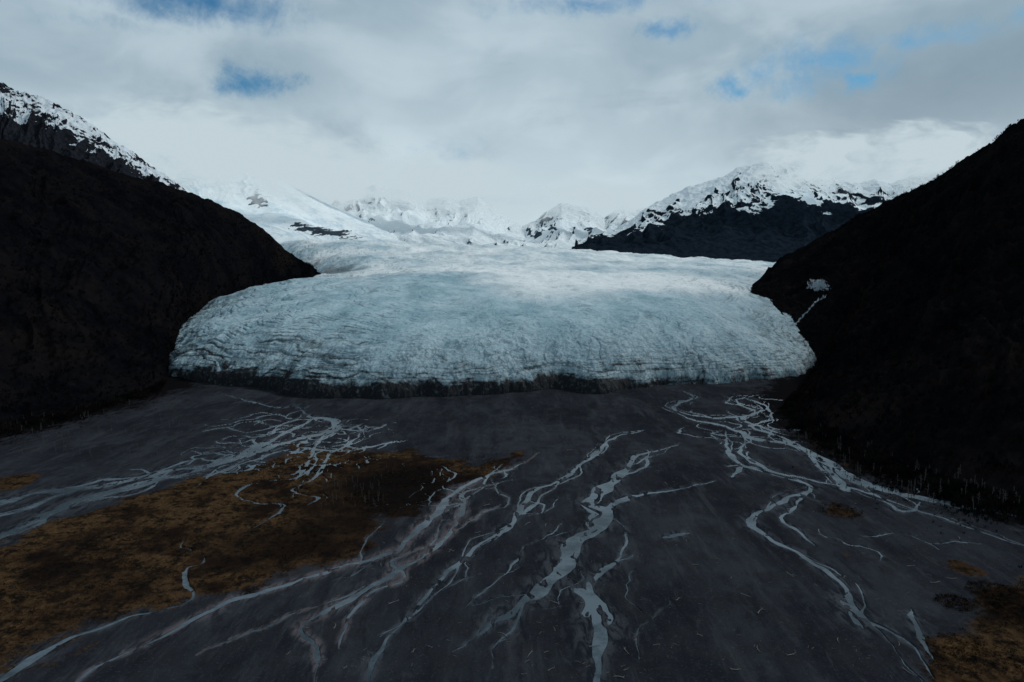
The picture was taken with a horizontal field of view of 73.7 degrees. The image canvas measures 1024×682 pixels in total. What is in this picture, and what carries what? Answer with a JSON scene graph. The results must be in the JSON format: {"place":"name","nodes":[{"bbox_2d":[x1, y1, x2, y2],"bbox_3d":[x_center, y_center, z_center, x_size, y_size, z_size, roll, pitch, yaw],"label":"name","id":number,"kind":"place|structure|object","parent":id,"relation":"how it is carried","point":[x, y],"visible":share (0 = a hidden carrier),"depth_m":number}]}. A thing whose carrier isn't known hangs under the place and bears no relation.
{"place":"outdoors","nodes":[
{"label":"outdoors","id":0,"kind":"place"},
{"bbox_2d":[0,81,186,191],"bbox_3d":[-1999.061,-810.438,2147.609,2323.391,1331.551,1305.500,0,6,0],"label":"mountain","id":1,"kind":"structure","parent":0,"point":[33,120],"depth_m":2350.80},
{"bbox_2d":[0,139,318,422],"bbox_3d":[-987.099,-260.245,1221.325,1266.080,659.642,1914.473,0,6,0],"label":"hill","id":2,"kind":"structure","parent":0,"point":[126,280],"depth_m":1105.07},
{"bbox_2d":[0,145,320,451],"bbox_3d":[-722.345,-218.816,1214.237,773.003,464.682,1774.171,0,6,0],"label":"forest","id":3,"kind":"object","parent":2,"relation":"on","point":[49,418],"visible":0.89,"depth_m":915.87},
{"bbox_2d":[86,101,269,178],"bbox_3d":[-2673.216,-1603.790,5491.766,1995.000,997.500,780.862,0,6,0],"label":"cloud","id":4,"kind":"structure","parent":0,"point":[186,141],"depth_m":5219.52},
{"bbox_2d":[73,113,401,242],"bbox_3d":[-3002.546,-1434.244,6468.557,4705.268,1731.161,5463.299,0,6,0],"label":"mountain","id":5,"kind":"structure","parent":0,"point":[279,219],"depth_m":5892.92},
{"bbox_2d":[162,113,397,205],"bbox_3d":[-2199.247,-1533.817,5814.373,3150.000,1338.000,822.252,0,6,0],"label":"cloud","id":6,"kind":"structure","parent":0,"point":[285,160],"depth_m":5547.27},
{"bbox_2d":[305,153,398,209],"bbox_3d":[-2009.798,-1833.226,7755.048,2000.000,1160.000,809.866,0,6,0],"label":"cloud","id":7,"kind":"structure","parent":0,"point":[368,188],"depth_m":7547.01},
{"bbox_2d":[366,151,531,211],"bbox_3d":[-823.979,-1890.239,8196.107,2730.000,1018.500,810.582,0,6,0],"label":"cloud","id":8,"kind":"structure","parent":0,"point":[426,180],"depth_m":7908.78},
{"bbox_2d":[343,197,643,248],"bbox_3d":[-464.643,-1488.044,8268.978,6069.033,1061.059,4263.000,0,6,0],"label":"mountain","id":9,"kind":"structure","parent":0,"point":[461,222],"depth_m":8209.44},
{"bbox_2d":[475,193,541,218],"bbox_3d":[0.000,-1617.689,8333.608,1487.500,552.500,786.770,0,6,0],"label":"cloud","id":10,"kind":"structure","parent":0,"point":[506,206],"depth_m":8011.10},
{"bbox_2d":[0,363,1023,681],"bbox_3d":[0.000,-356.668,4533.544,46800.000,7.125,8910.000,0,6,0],"label":"ground","id":11,"kind":"structure","parent":0,"point":[720,561],"depth_m":358.69},
{"bbox_2d":[168,239,816,399],"bbox_3d":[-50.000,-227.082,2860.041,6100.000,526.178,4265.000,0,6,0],"label":"glacier","id":12,"kind":"object","parent":11,"relation":"on","point":[371,319],"visible":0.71,"depth_m":1006.51},
{"bbox_2d":[0,395,1023,681],"bbox_3d":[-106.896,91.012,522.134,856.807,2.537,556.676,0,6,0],"label":"shrubs","id":13,"kind":"object","parent":11,"relation":"on","point":[982,591],"visible":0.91,"depth_m":316.60},
{"bbox_2d":[0,391,1023,681],"bbox_3d":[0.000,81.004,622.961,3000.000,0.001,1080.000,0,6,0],"label":"river water","id":14,"kind":"structure","parent":0,"point":[566,565],"depth_m":417.07},
{"bbox_2d":[0,0,1023,225],"label":"sky","id":15,"kind":"structure","parent":0,"point":[662,97]},
{"bbox_2d":[533,179,659,216],"bbox_3d":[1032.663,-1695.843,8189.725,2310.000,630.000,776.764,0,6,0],"label":"cloud","id":16,"kind":"structure","parent":0,"point":[591,195],"depth_m":7912.64},
{"bbox_2d":[572,162,941,261],"bbox_3d":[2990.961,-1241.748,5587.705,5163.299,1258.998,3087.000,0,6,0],"label":"mountain","id":17,"kind":"structure","parent":0,"point":[744,212],"depth_m":5128.71},
{"bbox_2d":[755,131,891,188],"bbox_3d":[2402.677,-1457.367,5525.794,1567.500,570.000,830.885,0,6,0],"label":"cloud","id":18,"kind":"structure","parent":0,"point":[820,158],"depth_m":5249.27},
{"bbox_2d":[750,119,1023,496],"bbox_3d":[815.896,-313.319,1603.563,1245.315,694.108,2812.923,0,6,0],"label":"hill","id":19,"kind":"structure","parent":0,"point":[929,319],"depth_m":772.16},
{"bbox_2d":[756,119,1023,582],"bbox_3d":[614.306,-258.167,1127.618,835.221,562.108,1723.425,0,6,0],"label":"forest","id":20,"kind":"object","parent":19,"relation":"on","point":[987,503],"visible":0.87,"depth_m":636.08},
{"bbox_2d":[853,120,991,186],"bbox_3d":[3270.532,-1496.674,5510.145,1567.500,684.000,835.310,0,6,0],"label":"cloud","id":21,"kind":"structure","parent":0,"point":[919,156],"depth_m":5229.22}
]}

